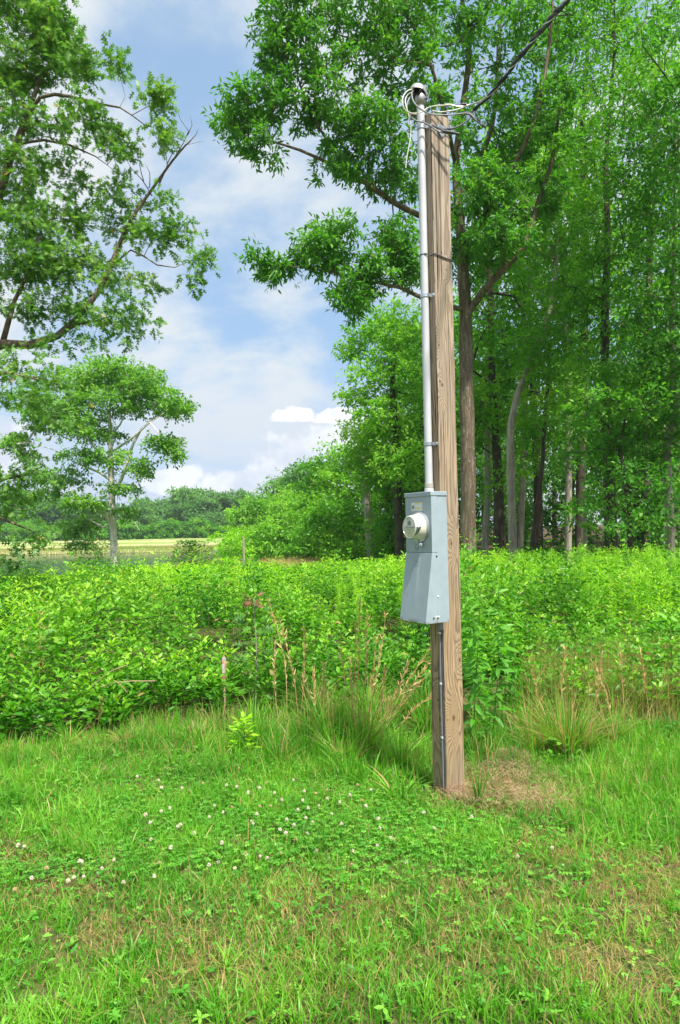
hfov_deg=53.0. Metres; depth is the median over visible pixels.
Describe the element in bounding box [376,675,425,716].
grass tussock
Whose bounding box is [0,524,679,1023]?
ground
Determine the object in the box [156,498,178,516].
distant tree
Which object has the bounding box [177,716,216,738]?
grass tussock
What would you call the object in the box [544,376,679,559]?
woodland tree
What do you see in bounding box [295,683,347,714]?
grass tussock
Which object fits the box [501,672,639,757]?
grass tussock
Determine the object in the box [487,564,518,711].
tall weed
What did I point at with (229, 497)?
distant tree
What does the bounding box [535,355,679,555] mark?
woodland tree
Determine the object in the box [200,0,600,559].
oak tree
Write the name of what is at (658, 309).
woodland tree
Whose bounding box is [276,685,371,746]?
grass tussock
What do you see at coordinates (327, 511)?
woodland tree
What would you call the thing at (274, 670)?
dry grass stalk
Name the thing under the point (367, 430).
woodland tree
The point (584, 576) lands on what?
tall weed
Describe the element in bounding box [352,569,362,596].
tall weed
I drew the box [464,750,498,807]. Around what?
grass tussock
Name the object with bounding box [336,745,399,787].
grass tussock
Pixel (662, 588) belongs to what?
tall weed
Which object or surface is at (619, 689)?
grass tussock
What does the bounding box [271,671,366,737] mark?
grass tussock
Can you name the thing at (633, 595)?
tall weed
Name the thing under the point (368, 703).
grass tussock
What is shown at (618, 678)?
grass tussock
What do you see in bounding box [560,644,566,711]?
dry grass stalk
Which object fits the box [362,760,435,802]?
grass tussock
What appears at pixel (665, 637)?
broad leaved weed
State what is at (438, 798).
grass tussock
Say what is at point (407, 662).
dry grass stalk
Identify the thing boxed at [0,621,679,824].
tall grass
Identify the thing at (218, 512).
distant tree
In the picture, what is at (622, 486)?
woodland tree
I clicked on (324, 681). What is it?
dry grass stalk
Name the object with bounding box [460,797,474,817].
grass tussock
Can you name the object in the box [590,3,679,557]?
woodland tree
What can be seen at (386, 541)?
woodland tree
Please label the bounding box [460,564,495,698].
tall weed
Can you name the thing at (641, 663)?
dry grass stalk
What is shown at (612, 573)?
tall weed
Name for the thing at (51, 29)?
oak tree
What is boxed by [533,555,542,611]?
tall weed
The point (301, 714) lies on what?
grass tussock
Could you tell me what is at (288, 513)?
woodland tree
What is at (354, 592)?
tall weed
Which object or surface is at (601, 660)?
dry grass stalk
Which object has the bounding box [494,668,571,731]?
grass tussock
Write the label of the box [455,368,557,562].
woodland tree
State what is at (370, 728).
grass tussock
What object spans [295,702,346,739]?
grass tussock
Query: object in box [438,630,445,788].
ground cable
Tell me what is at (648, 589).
tall weed
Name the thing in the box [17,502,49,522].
distant tree
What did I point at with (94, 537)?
distant tree
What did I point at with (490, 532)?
woodland tree
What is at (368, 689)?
grass tussock
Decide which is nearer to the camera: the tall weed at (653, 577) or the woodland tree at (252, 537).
the tall weed at (653, 577)
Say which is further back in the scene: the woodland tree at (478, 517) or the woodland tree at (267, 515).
the woodland tree at (267, 515)
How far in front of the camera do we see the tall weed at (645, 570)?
8.83 m
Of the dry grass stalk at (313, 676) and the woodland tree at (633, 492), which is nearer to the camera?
the dry grass stalk at (313, 676)
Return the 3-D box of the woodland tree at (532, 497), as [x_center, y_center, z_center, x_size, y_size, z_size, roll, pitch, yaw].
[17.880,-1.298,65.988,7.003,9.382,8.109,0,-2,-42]
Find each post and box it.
[242,536,244,564]
[425,112,464,799]
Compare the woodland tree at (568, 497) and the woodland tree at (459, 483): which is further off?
the woodland tree at (459, 483)
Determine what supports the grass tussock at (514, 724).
on the ground at (212, 630)
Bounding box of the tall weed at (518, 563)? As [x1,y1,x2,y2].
[511,554,524,596]
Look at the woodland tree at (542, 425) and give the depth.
24.83 m
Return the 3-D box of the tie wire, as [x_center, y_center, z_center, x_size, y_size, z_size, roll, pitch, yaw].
[0.583,-1.578,4.276,0.216,0.034,0.160,0,-2,-30]
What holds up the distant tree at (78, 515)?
on the ground at (212, 630)
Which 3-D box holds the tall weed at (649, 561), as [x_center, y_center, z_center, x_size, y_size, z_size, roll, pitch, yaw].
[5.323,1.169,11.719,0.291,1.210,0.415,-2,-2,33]
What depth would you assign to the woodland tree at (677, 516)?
31.25 m
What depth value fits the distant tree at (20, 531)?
234.23 m
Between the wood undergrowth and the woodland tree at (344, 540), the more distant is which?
the woodland tree at (344, 540)
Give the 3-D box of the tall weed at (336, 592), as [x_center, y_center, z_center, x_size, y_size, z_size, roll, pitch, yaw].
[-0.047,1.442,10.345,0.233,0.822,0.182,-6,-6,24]
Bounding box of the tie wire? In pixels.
[419,253,453,261]
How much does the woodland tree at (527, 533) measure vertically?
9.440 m
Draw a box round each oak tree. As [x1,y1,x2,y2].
[0,0,220,574]
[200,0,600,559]
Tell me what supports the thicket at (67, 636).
on the ground at (212, 630)
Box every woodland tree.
[217,498,259,539]
[223,525,270,555]
[229,493,270,522]
[241,490,289,531]
[244,516,295,560]
[252,473,296,524]
[253,486,305,539]
[265,457,337,527]
[267,488,335,560]
[274,517,320,561]
[281,448,355,522]
[292,493,364,562]
[307,524,366,562]
[308,436,385,556]
[327,418,379,559]
[330,462,404,557]
[331,293,457,559]
[336,414,424,562]
[362,292,457,508]
[367,298,479,549]
[378,340,475,454]
[383,346,459,485]
[388,284,502,494]
[390,418,518,552]
[395,100,589,563]
[402,443,483,533]
[453,304,495,479]
[454,225,540,559]
[455,128,619,557]
[455,326,543,519]
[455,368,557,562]
[457,63,579,552]
[457,353,503,524]
[475,436,545,544]
[476,428,564,548]
[481,460,562,539]
[497,136,615,560]
[502,174,645,562]
[503,304,596,560]
[503,399,638,551]
[509,0,676,560]
[517,333,599,543]
[525,0,679,562]
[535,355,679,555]
[543,205,679,552]
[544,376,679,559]
[544,431,618,542]
[551,490,603,560]
[552,363,602,537]
[576,77,679,567]
[588,184,679,543]
[589,446,661,542]
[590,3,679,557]
[592,445,675,543]
[596,0,679,430]
[602,410,679,547]
[632,305,679,546]
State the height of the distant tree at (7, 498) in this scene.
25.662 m
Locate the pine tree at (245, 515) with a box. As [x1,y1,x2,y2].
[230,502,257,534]
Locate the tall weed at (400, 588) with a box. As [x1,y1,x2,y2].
[392,585,403,625]
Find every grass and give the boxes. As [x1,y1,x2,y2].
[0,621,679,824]
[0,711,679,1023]
[259,555,324,567]
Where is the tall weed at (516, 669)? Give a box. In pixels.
[501,599,526,715]
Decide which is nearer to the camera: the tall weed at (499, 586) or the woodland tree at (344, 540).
the tall weed at (499, 586)
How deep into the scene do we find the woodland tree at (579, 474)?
26.50 m
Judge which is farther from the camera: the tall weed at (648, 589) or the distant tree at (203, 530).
the distant tree at (203, 530)
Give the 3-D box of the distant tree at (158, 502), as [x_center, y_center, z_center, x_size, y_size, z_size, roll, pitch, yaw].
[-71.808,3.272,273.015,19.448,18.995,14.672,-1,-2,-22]
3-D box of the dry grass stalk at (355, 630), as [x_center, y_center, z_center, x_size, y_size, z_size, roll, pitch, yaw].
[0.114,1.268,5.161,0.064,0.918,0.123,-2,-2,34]
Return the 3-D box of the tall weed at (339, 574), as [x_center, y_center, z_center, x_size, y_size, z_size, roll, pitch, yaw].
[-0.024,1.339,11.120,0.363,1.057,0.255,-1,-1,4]
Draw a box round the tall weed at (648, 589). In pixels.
[641,572,656,615]
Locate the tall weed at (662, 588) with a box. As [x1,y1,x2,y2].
[658,573,669,617]
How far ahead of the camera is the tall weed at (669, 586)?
9.63 m
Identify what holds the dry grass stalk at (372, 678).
on the ground at (212, 630)
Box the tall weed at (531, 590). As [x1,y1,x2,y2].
[522,564,541,620]
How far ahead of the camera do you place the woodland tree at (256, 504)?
90.89 m
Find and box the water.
[0,552,238,577]
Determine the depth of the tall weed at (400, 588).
9.00 m
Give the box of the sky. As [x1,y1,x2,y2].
[0,0,679,526]
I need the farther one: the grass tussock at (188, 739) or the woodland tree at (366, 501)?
the woodland tree at (366, 501)
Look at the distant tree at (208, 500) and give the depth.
252.81 m
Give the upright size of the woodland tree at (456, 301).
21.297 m
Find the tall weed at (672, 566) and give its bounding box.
[667,556,677,595]
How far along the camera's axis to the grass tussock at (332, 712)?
5.21 m
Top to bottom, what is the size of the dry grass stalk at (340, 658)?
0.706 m
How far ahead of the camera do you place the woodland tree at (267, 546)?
58.47 m
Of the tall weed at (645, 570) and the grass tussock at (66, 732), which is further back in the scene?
the tall weed at (645, 570)
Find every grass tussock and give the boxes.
[26,729,57,747]
[38,714,96,743]
[107,721,152,744]
[126,720,170,749]
[176,724,217,744]
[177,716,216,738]
[185,722,223,750]
[194,700,249,729]
[208,695,293,745]
[232,699,296,745]
[247,713,317,764]
[260,705,341,757]
[264,666,349,713]
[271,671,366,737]
[274,696,353,746]
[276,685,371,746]
[280,681,332,731]
[285,678,335,715]
[289,682,372,733]
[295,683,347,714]
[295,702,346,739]
[296,690,373,733]
[305,702,375,761]
[313,742,380,778]
[320,722,378,764]
[321,683,410,751]
[325,685,417,751]
[327,682,374,718]
[328,667,405,716]
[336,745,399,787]
[337,696,394,736]
[348,683,403,730]
[354,670,417,729]
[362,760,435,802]
[370,714,431,769]
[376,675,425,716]
[379,668,430,708]
[384,667,429,718]
[390,667,429,718]
[393,679,465,734]
[396,666,466,719]
[427,790,452,804]
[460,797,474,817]
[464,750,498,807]
[482,775,507,789]
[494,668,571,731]
[496,661,560,716]
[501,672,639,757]
[503,702,564,752]
[503,713,575,754]
[520,657,548,691]
[540,657,598,704]
[571,685,668,742]
[594,656,648,698]
[595,661,649,709]
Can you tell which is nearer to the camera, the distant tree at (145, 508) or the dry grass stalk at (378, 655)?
the dry grass stalk at (378, 655)
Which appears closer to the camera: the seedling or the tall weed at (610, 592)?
the seedling
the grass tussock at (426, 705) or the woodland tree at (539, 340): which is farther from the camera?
the woodland tree at (539, 340)
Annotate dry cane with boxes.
[92,665,126,685]
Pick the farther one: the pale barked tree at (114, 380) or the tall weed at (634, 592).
the pale barked tree at (114, 380)
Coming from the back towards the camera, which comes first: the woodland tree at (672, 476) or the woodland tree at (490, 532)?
the woodland tree at (490, 532)
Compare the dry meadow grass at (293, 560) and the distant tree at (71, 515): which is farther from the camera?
the distant tree at (71, 515)
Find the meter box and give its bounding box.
[400,491,448,629]
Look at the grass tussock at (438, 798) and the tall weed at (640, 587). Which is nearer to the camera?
the grass tussock at (438, 798)
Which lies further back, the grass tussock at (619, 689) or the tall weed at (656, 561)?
the tall weed at (656, 561)
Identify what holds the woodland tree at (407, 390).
on the ground at (212, 630)
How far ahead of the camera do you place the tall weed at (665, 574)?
10.41 m
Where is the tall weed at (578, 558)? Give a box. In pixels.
[571,545,589,607]
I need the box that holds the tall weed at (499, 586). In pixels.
[489,569,504,608]
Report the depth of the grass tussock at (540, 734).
4.95 m
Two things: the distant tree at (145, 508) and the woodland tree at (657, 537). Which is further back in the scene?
the distant tree at (145, 508)
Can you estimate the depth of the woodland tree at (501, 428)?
62.57 m
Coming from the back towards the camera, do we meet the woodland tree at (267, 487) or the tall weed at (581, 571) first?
the woodland tree at (267, 487)
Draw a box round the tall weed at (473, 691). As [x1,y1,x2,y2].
[462,573,496,745]
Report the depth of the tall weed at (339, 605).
9.90 m
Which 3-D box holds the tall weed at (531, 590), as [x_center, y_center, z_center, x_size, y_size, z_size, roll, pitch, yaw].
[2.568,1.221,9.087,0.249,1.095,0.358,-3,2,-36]
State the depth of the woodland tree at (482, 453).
70.38 m
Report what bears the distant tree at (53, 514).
on the ground at (212, 630)
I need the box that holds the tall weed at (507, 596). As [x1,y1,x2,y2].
[498,582,511,623]
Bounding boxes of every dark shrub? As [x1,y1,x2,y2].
[49,538,135,588]
[167,540,217,573]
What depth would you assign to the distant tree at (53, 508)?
254.22 m
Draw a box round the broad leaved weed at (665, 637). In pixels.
[638,611,679,689]
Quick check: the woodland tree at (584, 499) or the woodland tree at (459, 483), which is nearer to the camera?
the woodland tree at (584, 499)
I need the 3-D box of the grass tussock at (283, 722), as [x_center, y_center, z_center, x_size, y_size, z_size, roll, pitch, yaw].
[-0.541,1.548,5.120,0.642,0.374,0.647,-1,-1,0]
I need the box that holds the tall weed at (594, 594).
[585,580,598,621]
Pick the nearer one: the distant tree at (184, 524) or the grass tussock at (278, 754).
the grass tussock at (278, 754)
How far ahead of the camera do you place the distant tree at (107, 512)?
254.20 m
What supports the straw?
on the ground at (212, 630)
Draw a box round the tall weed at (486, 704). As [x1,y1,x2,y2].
[469,638,497,749]
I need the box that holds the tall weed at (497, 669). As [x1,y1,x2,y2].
[483,585,515,728]
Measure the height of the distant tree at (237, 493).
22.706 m
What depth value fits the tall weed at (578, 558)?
11.24 m
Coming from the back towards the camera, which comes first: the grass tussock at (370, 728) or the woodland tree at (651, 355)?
the woodland tree at (651, 355)
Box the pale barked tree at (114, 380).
[0,349,200,565]
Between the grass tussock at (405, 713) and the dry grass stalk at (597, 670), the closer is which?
the dry grass stalk at (597, 670)
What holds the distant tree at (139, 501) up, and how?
on the ground at (212, 630)
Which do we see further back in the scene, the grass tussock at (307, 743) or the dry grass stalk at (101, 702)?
the dry grass stalk at (101, 702)
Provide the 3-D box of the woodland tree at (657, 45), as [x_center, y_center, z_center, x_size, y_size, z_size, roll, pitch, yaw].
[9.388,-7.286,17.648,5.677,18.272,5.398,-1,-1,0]
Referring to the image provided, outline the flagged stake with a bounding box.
[221,656,225,710]
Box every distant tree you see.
[0,489,22,516]
[0,521,23,540]
[0,526,10,541]
[2,510,31,538]
[9,521,38,541]
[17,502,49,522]
[19,517,45,534]
[25,500,61,521]
[33,526,44,538]
[38,507,64,526]
[40,496,67,538]
[40,523,57,540]
[50,525,71,540]
[52,507,83,527]
[58,520,75,540]
[62,505,102,532]
[82,523,101,539]
[85,510,107,532]
[88,500,119,527]
[100,518,133,539]
[102,501,122,520]
[118,518,141,538]
[127,515,149,538]
[131,496,161,509]
[132,500,166,538]
[134,525,145,538]
[137,522,161,538]
[142,497,165,517]
[148,485,199,523]
[151,520,172,538]
[153,517,185,538]
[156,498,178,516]
[162,502,191,530]
[163,515,183,523]
[170,485,218,508]
[176,520,193,537]
[178,498,206,531]
[180,516,210,537]
[181,495,224,532]
[186,489,230,525]
[193,524,207,537]
[205,522,220,537]
[210,490,242,528]
[215,525,225,537]
[220,488,255,523]
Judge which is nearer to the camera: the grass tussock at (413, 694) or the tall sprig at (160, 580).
the grass tussock at (413, 694)
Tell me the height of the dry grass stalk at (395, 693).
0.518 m
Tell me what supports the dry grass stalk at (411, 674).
on the ground at (212, 630)
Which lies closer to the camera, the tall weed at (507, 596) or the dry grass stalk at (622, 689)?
the dry grass stalk at (622, 689)
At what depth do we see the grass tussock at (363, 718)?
5.12 m
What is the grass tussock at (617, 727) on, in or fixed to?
on the ground at (212, 630)
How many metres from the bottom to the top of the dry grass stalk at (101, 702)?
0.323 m
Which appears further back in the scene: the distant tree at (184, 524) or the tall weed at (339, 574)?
the distant tree at (184, 524)
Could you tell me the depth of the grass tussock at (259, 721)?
5.04 m
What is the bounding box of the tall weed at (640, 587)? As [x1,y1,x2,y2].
[623,559,652,621]
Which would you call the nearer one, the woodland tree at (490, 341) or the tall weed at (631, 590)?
the tall weed at (631, 590)
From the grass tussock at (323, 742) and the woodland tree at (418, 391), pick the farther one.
the woodland tree at (418, 391)
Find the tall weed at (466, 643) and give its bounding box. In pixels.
[460,555,484,695]
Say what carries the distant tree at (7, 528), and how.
on the ground at (212, 630)
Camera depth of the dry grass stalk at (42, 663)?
6.58 m
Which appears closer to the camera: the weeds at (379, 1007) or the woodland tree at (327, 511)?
the weeds at (379, 1007)
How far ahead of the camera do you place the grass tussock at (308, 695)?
5.91 m
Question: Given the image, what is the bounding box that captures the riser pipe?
[402,83,481,491]
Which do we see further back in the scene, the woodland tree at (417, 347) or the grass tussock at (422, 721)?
the woodland tree at (417, 347)
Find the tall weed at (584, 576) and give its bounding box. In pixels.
[573,563,597,605]
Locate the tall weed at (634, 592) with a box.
[623,569,639,621]
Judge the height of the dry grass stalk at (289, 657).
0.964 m
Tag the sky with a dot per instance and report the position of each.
(259, 365)
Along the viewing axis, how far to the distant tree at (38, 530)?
238.81 m
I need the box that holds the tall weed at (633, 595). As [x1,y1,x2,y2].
[629,574,643,622]
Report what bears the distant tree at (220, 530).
on the ground at (212, 630)
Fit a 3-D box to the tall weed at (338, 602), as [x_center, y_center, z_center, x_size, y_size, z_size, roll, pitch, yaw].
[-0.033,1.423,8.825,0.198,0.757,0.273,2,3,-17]
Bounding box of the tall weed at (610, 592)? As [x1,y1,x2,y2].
[606,576,617,630]
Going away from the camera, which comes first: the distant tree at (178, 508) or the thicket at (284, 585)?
the thicket at (284, 585)
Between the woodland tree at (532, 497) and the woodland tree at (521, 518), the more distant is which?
the woodland tree at (532, 497)
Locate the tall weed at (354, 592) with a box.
[347,578,362,621]
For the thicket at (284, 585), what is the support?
on the ground at (212, 630)
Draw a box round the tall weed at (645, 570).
[635,563,658,616]
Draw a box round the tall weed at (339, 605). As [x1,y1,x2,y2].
[337,584,343,637]
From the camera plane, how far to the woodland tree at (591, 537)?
57.46 m
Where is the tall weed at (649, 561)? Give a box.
[640,546,653,610]
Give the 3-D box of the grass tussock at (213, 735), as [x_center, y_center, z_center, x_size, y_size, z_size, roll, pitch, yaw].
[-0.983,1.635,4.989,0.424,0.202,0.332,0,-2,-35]
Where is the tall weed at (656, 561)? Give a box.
[643,547,670,596]
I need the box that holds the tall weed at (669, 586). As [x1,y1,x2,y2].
[665,576,679,602]
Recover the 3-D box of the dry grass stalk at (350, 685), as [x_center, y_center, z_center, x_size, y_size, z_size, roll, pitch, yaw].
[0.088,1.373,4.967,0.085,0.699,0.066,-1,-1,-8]
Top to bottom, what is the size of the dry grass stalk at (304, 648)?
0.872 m
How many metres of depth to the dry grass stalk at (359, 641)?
5.02 m
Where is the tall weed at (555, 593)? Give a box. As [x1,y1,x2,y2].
[549,564,563,628]
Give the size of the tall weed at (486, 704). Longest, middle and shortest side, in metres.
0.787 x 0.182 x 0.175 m
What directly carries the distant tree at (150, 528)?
on the ground at (212, 630)
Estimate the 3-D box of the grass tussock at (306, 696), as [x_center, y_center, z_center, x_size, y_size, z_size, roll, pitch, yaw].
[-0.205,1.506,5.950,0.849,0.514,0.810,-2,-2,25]
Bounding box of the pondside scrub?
[13,552,482,592]
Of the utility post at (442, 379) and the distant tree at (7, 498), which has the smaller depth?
the utility post at (442, 379)
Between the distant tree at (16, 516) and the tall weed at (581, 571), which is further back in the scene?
the distant tree at (16, 516)
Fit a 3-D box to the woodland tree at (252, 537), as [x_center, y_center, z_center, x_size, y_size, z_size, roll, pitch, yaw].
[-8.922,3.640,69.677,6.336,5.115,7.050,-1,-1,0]
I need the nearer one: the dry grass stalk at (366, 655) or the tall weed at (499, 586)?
the dry grass stalk at (366, 655)
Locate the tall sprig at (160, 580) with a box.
[149,551,172,648]
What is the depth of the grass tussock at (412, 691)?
5.85 m
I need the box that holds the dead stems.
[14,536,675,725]
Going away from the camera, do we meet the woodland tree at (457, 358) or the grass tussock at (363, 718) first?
the grass tussock at (363, 718)
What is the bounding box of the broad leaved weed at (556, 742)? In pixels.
[543,736,580,757]
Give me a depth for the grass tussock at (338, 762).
4.49 m
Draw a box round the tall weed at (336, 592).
[330,581,339,603]
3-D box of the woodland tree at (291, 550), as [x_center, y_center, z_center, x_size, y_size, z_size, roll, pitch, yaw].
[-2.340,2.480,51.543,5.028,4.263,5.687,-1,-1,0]
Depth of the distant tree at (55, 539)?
235.66 m
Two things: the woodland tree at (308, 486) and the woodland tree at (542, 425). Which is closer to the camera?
the woodland tree at (542, 425)
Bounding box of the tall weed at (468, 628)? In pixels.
[460,565,491,719]
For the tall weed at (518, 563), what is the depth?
11.06 m
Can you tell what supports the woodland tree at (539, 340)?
on the ground at (212, 630)
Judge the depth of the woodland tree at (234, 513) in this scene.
98.88 m
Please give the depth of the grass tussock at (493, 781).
4.31 m
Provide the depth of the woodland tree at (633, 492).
48.78 m
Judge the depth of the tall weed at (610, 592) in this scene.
8.58 m
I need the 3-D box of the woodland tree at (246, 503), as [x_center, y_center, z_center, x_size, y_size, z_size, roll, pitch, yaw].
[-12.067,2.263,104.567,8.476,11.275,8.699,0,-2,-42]
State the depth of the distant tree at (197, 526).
236.78 m
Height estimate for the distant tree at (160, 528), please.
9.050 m
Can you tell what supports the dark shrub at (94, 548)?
on the ground at (212, 630)
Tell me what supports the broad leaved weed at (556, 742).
on the ground at (212, 630)
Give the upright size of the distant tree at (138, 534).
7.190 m
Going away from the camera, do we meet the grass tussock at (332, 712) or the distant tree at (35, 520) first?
the grass tussock at (332, 712)
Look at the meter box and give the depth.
4.07 m
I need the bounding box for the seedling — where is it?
[228,711,259,751]
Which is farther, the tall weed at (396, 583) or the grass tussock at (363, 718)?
the tall weed at (396, 583)
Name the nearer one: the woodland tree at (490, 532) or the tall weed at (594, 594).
the tall weed at (594, 594)
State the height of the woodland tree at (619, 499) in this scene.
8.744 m
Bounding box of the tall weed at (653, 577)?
[645,559,658,609]
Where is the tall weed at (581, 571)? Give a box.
[573,557,591,606]
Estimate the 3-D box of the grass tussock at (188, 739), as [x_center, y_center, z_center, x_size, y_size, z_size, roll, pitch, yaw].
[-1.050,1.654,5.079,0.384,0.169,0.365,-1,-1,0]
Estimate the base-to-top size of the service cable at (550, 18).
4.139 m
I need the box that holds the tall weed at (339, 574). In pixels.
[333,562,348,605]
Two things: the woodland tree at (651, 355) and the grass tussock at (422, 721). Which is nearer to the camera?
the grass tussock at (422, 721)
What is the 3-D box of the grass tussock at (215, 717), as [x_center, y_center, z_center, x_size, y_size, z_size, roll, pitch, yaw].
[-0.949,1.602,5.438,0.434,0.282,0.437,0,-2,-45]
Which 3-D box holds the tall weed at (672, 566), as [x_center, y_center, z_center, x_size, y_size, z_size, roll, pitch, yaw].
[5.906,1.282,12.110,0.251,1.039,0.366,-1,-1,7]
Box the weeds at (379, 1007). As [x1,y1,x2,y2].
[0,719,679,1023]
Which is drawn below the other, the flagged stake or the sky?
the flagged stake
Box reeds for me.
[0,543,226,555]
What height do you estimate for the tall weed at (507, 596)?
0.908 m
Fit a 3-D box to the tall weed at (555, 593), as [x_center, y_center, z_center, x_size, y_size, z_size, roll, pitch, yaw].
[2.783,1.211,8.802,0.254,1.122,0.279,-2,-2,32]
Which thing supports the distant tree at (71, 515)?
on the ground at (212, 630)
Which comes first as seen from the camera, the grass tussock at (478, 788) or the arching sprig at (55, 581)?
the grass tussock at (478, 788)
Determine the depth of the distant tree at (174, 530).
236.21 m
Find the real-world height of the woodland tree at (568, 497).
15.224 m
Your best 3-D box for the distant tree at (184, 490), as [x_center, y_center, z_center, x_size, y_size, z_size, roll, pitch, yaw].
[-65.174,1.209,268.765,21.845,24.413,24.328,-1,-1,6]
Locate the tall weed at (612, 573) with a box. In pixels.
[607,551,619,617]
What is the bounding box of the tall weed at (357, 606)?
[351,589,366,633]
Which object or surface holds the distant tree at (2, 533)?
on the ground at (212, 630)
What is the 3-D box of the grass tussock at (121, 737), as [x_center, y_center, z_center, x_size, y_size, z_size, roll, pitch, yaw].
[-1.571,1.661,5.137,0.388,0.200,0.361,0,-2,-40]
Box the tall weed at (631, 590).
[623,567,638,625]
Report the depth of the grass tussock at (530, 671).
6.49 m
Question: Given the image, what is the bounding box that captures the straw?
[412,745,604,823]
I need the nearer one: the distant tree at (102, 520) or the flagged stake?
the flagged stake
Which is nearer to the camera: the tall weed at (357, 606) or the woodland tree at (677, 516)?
the tall weed at (357, 606)
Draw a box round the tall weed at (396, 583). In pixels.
[383,555,404,628]
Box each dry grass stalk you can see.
[38,610,43,687]
[38,626,47,695]
[96,696,104,730]
[266,598,288,703]
[272,640,279,731]
[277,615,298,729]
[299,625,307,730]
[310,663,316,723]
[320,660,327,700]
[338,647,346,717]
[346,656,355,725]
[350,620,358,726]
[353,597,362,731]
[358,616,370,728]
[365,610,387,720]
[368,634,379,729]
[375,664,387,730]
[377,658,409,736]
[377,680,402,729]
[385,647,429,721]
[385,658,430,728]
[391,670,430,719]
[401,693,430,723]
[529,657,538,710]
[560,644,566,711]
[589,650,604,724]
[591,660,614,738]
[617,644,624,715]
[637,645,649,719]
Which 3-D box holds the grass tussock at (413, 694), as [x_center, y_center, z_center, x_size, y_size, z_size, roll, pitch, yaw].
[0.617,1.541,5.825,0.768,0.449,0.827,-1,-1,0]
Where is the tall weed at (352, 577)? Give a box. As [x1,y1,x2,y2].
[348,566,365,631]
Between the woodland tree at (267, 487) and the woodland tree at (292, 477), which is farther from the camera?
the woodland tree at (267, 487)
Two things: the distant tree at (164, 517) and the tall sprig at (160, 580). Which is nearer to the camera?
the tall sprig at (160, 580)
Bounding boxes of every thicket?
[0,526,679,700]
[0,530,679,738]
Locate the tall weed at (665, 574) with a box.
[652,557,677,601]
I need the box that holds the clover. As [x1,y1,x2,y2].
[0,718,679,1023]
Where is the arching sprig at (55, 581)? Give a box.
[45,559,68,626]
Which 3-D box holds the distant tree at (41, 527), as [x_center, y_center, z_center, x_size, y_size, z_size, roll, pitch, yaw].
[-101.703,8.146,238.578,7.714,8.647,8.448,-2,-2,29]
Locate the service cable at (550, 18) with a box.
[431,0,570,134]
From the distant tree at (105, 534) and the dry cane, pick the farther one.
the distant tree at (105, 534)
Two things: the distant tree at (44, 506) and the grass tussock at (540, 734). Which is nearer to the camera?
the grass tussock at (540, 734)
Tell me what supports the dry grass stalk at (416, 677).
on the ground at (212, 630)
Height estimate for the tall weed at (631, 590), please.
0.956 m
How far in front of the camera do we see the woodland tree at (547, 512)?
38.52 m
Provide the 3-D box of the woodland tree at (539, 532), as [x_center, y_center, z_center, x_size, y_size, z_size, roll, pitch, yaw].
[9.449,-7.842,33.104,8.272,20.183,9.155,-1,-1,0]
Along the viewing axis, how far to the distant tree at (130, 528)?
239.05 m
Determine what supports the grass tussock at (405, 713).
on the ground at (212, 630)
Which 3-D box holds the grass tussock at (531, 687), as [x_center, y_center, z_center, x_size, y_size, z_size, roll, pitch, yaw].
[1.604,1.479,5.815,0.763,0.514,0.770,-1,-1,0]
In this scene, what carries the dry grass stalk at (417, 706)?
on the ground at (212, 630)
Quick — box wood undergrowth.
[459,538,679,572]
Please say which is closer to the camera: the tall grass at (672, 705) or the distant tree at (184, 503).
the tall grass at (672, 705)
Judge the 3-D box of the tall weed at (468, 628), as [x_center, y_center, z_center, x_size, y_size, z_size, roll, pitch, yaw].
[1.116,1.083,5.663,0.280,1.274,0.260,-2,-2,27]
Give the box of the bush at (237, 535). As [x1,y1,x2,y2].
[206,526,256,564]
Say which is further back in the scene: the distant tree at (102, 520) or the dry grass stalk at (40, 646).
the distant tree at (102, 520)
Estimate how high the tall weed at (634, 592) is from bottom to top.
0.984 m
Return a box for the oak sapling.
[231,592,279,701]
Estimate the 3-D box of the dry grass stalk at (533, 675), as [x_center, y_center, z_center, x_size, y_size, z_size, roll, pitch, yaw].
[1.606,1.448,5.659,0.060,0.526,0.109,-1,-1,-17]
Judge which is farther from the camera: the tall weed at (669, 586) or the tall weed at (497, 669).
the tall weed at (669, 586)
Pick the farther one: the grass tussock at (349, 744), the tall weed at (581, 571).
the tall weed at (581, 571)
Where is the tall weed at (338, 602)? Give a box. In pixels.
[331,593,344,643]
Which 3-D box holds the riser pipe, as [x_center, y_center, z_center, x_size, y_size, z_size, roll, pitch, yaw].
[0.629,-1.393,4.218,0.512,2.552,0.185,-1,-1,-10]
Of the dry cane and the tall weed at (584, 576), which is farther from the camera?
the tall weed at (584, 576)
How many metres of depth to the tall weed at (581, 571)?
9.96 m
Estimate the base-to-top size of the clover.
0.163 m
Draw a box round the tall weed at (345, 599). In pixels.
[337,581,352,639]
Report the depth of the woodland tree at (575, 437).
69.31 m
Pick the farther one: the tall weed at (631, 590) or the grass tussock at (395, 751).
the tall weed at (631, 590)
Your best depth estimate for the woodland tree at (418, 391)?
47.66 m
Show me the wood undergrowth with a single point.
(560, 550)
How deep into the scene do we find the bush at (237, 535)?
35.03 m

